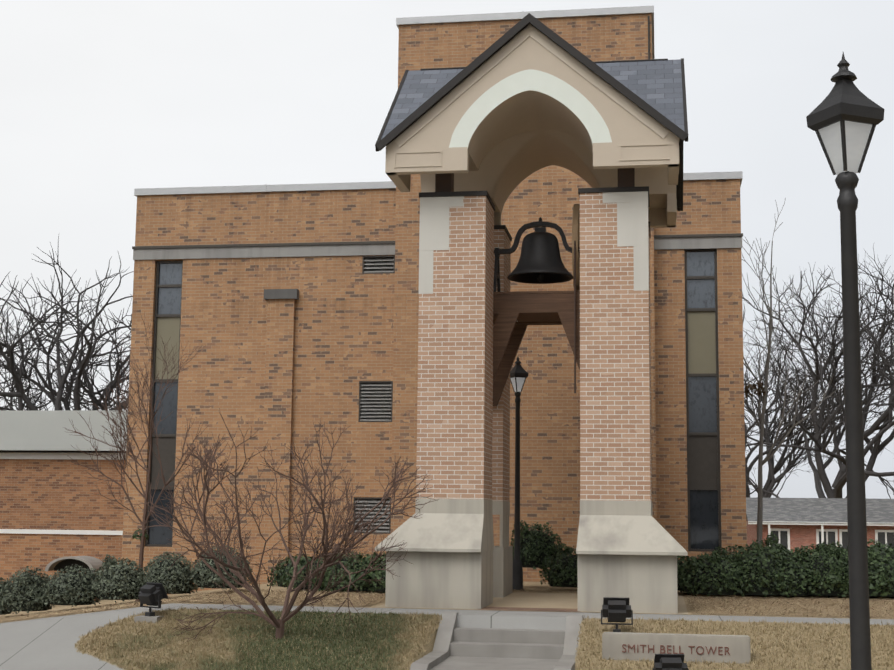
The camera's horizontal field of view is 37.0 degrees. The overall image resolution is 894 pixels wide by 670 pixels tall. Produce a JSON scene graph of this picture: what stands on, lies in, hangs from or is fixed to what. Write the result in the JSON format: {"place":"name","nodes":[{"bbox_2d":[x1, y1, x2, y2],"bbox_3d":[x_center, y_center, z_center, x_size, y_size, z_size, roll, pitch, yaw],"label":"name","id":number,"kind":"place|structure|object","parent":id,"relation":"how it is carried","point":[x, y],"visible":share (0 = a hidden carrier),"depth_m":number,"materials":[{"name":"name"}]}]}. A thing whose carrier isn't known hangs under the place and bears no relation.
{"place":"outdoors","nodes":[
{"label":"outdoors","id":0,"kind":"place"},
{"bbox_2d":[0,522,893,669],"bbox_3d":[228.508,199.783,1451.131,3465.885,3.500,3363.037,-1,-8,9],"label":"ground","id":1,"kind":"structure","parent":0,"point":[45,643],"depth_m":17.58,"materials":[{"name":"beige plant"}]},
{"bbox_2d":[0,317,73,410],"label":"tree","id":2,"kind":"object","parent":1,"relation":"on","point":[40,405],"visible":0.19,"depth_m":69.59,"materials":[{"name":"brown plant"}]},
{"bbox_2d":[0,410,127,600],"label":"building","id":3,"kind":"structure","parent":1,"relation":"on","point":[55,514],"depth_m":36.88,"materials":[{"name":"brick"}]},
{"bbox_2d":[0,236,133,410],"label":"tree","id":4,"kind":"object","parent":1,"relation":"on","point":[82,366],"visible":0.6,"depth_m":65.42,"materials":[{"name":"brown plant"}]},
{"bbox_2d":[66,316,207,601],"bbox_3d":[-5.754,2.282,24.577,2.904,5.366,2.037,-1,-8,9],"label":"tree","id":5,"kind":"object","parent":1,"relation":"on","point":[144,494],"visible":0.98,"depth_m":24.65,"materials":[{"name":"brown plant"}]},
{"bbox_2d":[132,528,148,541],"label":"dead tree leaves","id":6,"kind":"object","parent":5,"relation":"attached to","point":[134,536],"visible":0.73,"depth_m":24.50,"materials":[{"name":"plant"}]},
{"bbox_2d":[134,615,162,622],"bbox_3d":[-4.002,3.854,18.011,0.320,0.135,0.320,-1,-8,9],"label":"floodlight base","id":7,"kind":"object","parent":1,"relation":"on","point":[141,618],"visible":0.36,"depth_m":17.87,"materials":[{"name":"grey concrete"}]},
{"bbox_2d":[138,582,167,615],"bbox_3d":[-3.987,3.589,18.061,0.398,0.479,0.304,-6,-10,39],"label":"flood light","id":8,"kind":"object","parent":1,"relation":"on","point":[151,594],"visible":0.9,"depth_m":17.99,"materials":[{"name":"black paint"}]},
{"bbox_2d":[124,408,437,641],"bbox_3d":[-2.265,2.564,17.280,4.370,2.984,4.334,-1,-8,9],"label":"ornamental tree","id":9,"kind":"object","parent":1,"relation":"on","point":[278,624],"visible":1,"depth_m":17.00,"materials":[{"name":"brown plant"}]},
{"bbox_2d":[267,551,385,592],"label":"shrubs","id":10,"kind":"object","parent":1,"relation":"on","point":[286,579],"depth_m":22.52,"materials":[{"name":"green plant"}]},
{"bbox_2d":[122,6,746,594],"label":"brick building","id":11,"kind":"structure","parent":1,"relation":"on","point":[290,312],"depth_m":28.28,"materials":[{"name":"brick"}]},
{"bbox_2d":[0,588,893,622],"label":"pine straw","id":12,"kind":"object","parent":1,"relation":"on","point":[132,604],"visible":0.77,"depth_m":20.47,"materials":[{"name":"beige plant"}]},
{"bbox_2d":[0,545,251,614],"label":"round shrubs","id":13,"kind":"object","parent":12,"relation":"on","point":[94,577],"depth_m":22.17,"materials":[{"name":"green plant"}]},
{"bbox_2d":[510,520,689,589],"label":"shrubs","id":14,"kind":"object","parent":12,"relation":"on","point":[550,562],"depth_m":24.31,"materials":[{"name":"green plant"}]},
{"bbox_2d":[410,612,582,669],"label":"concrete steps","id":15,"kind":"structure","parent":1,"relation":"on","point":[455,647],"depth_m":17.07,"materials":[{"name":"grey concrete"}]},
{"bbox_2d":[510,357,528,590],"bbox_3d":[1.261,2.491,23.915,0.284,4.300,0.284,4,-8,-25],"label":"lamp post","id":16,"kind":"object","parent":1,"relation":"on","point":[518,374],"visible":0.85,"depth_m":23.89,"materials":[{"name":"black paint"}]},
{"bbox_2d":[477,607,579,611],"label":"tower floor pavers","id":17,"kind":"object","parent":1,"relation":"on","point":[532,609],"visible":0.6,"depth_m":18.95,"materials":[{"name":"grey concrete"}]},
{"bbox_2d":[375,168,687,612],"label":"brick pillars","id":18,"kind":"structure","parent":1,"relation":"on","point":[630,546],"depth_m":19.55,"materials":[{"name":"beige brick"}]},
{"bbox_2d":[385,24,679,227],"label":"arched gable","id":19,"kind":"structure","parent":18,"relation":"on","point":[502,130],"depth_m":19.84,"materials":[{"name":"beige paint"}]},
{"bbox_2d":[375,13,687,210],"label":"tower roof","id":20,"kind":"structure","parent":19,"relation":"on","point":[656,90],"depth_m":19.86,"materials":[{"name":"grey tile"}]},
{"bbox_2d":[421,59,667,70],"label":"bell tower ridge caps","id":21,"kind":"object","parent":20,"relation":"on","point":[594,62],"visible":0.1,"depth_m":21.76,"materials":[{"name":"grey metal"}]},
{"bbox_2d":[493,291,579,405],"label":"bell support beam","id":22,"kind":"structure","parent":18,"relation":"attached to","point":[516,314],"depth_m":20.77,"materials":[{"name":"brown wood"}]},
{"bbox_2d":[493,217,579,291],"bbox_3d":[1.522,-1.244,21.519,1.600,1.346,1.060,-1,-8,9],"label":"bell","id":23,"kind":"object","parent":22,"relation":"on","point":[540,261],"visible":0.96,"depth_m":21.36,"materials":[{"name":"black metal"}]},
{"bbox_2d":[376,592,687,613],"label":"tower floor slab","id":24,"kind":"structure","parent":1,"relation":"on","point":[543,600],"depth_m":20.59,"materials":[{"name":"beige concrete"}]},
{"bbox_2d":[601,597,632,631],"bbox_3d":[2.141,3.555,16.860,0.400,0.481,0.328,-1,-8,9],"label":"flood light","id":25,"kind":"object","parent":1,"relation":"on","point":[616,609],"visible":0.94,"depth_m":16.79,"materials":[{"name":"black paint"}]},
{"bbox_2d":[652,654,688,669],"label":"flood light","id":26,"kind":"object","parent":1,"relation":"on","point":[668,661],"visible":1,"depth_m":14.78,"materials":[{"name":"black paint"}]},
{"bbox_2d":[602,632,750,663],"bbox_3d":[2.737,3.767,16.008,1.740,0.360,0.220,-1,-8,9],"label":"stone sign","id":27,"kind":"object","parent":1,"relation":"on","point":[738,646],"depth_m":15.91,"materials":[{"name":"grey stone"}]},
{"bbox_2d":[622,644,729,654],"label":"sign letters","id":28,"kind":"object","parent":27,"relation":"attached to","point":[679,649],"visible":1,"depth_m":15.89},
{"bbox_2d":[677,531,893,597],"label":"hedge","id":29,"kind":"object","parent":1,"relation":"on","point":[830,551],"depth_m":22.29,"materials":[{"name":"green plant"}]},
{"bbox_2d":[741,198,842,543],"bbox_3d":[7.732,1.226,32.564,3.702,9.454,2.282,-1,-8,9],"label":"thin tree","id":30,"kind":"object","parent":1,"relation":"on","point":[761,462],"visible":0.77,"depth_m":32.34,"materials":[{"name":"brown plant"}]},
{"bbox_2d":[744,378,765,397],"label":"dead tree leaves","id":31,"kind":"object","parent":30,"relation":"attached to","point":[747,391],"visible":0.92,"depth_m":32.43,"materials":[{"name":"brown plant"}]},
{"bbox_2d":[743,332,880,497],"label":"tree","id":32,"kind":"object","parent":1,"relation":"on","point":[771,482],"visible":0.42,"depth_m":112.32,"materials":[{"name":"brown plant"}]},
{"bbox_2d":[742,245,893,528],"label":"tree","id":33,"kind":"object","parent":1,"relation":"on","point":[821,423],"visible":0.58,"depth_m":101.11,"materials":[{"name":"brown plant"}]},
{"bbox_2d":[747,521,893,553],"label":"house","id":34,"kind":"structure","parent":1,"relation":"on","point":[790,536],"depth_m":77.84,"materials":[{"name":"brick"}]},
{"bbox_2d":[746,497,893,523],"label":"house roof","id":35,"kind":"structure","parent":34,"relation":"on","point":[801,510],"depth_m":79.93,"materials":[{"name":"grey tile"}]},
{"bbox_2d":[806,52,883,669],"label":"lamp post","id":36,"kind":"object","parent":1,"relation":"on","point":[844,117],"visible":1,"depth_m":6.95,"materials":[{"name":"black metal"}]},
{"bbox_2d":[861,325,893,458],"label":"tree","id":37,"kind":"object","parent":1,"relation":"on","point":[889,364],"visible":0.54,"depth_m":96.88,"materials":[{"name":"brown plant"}]},
{"bbox_2d":[0,0,893,498],"label":"sky","id":38,"kind":"structure","parent":0,"point":[101,101],"materials":[{"name":"white"}]},
{"bbox_2d":[74,605,893,669],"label":"lawn grass","id":39,"kind":"structure","parent":0,"point":[186,648],"depth_m":16.80,"materials":[{"name":"beige plant"}]},
{"bbox_2d":[574,241,575,392],"bbox_3d":[1.969,-0.285,20.567,0.035,2.370,0.040,-1,-8,9],"label":"bell rope","id":40,"kind":"object","parent":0,"point":[574,316],"visible":1,"depth_m":20.55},
{"bbox_2d":[572,204,579,290],"bbox_3d":[2.096,-1.362,21.444,0.090,1.470,1.470,-1,-8,9],"label":"bell wheel","id":41,"kind":"object","parent":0,"point":[576,224],"visible":0.58,"depth_m":20.87,"materials":[{"name":"brown wood"}]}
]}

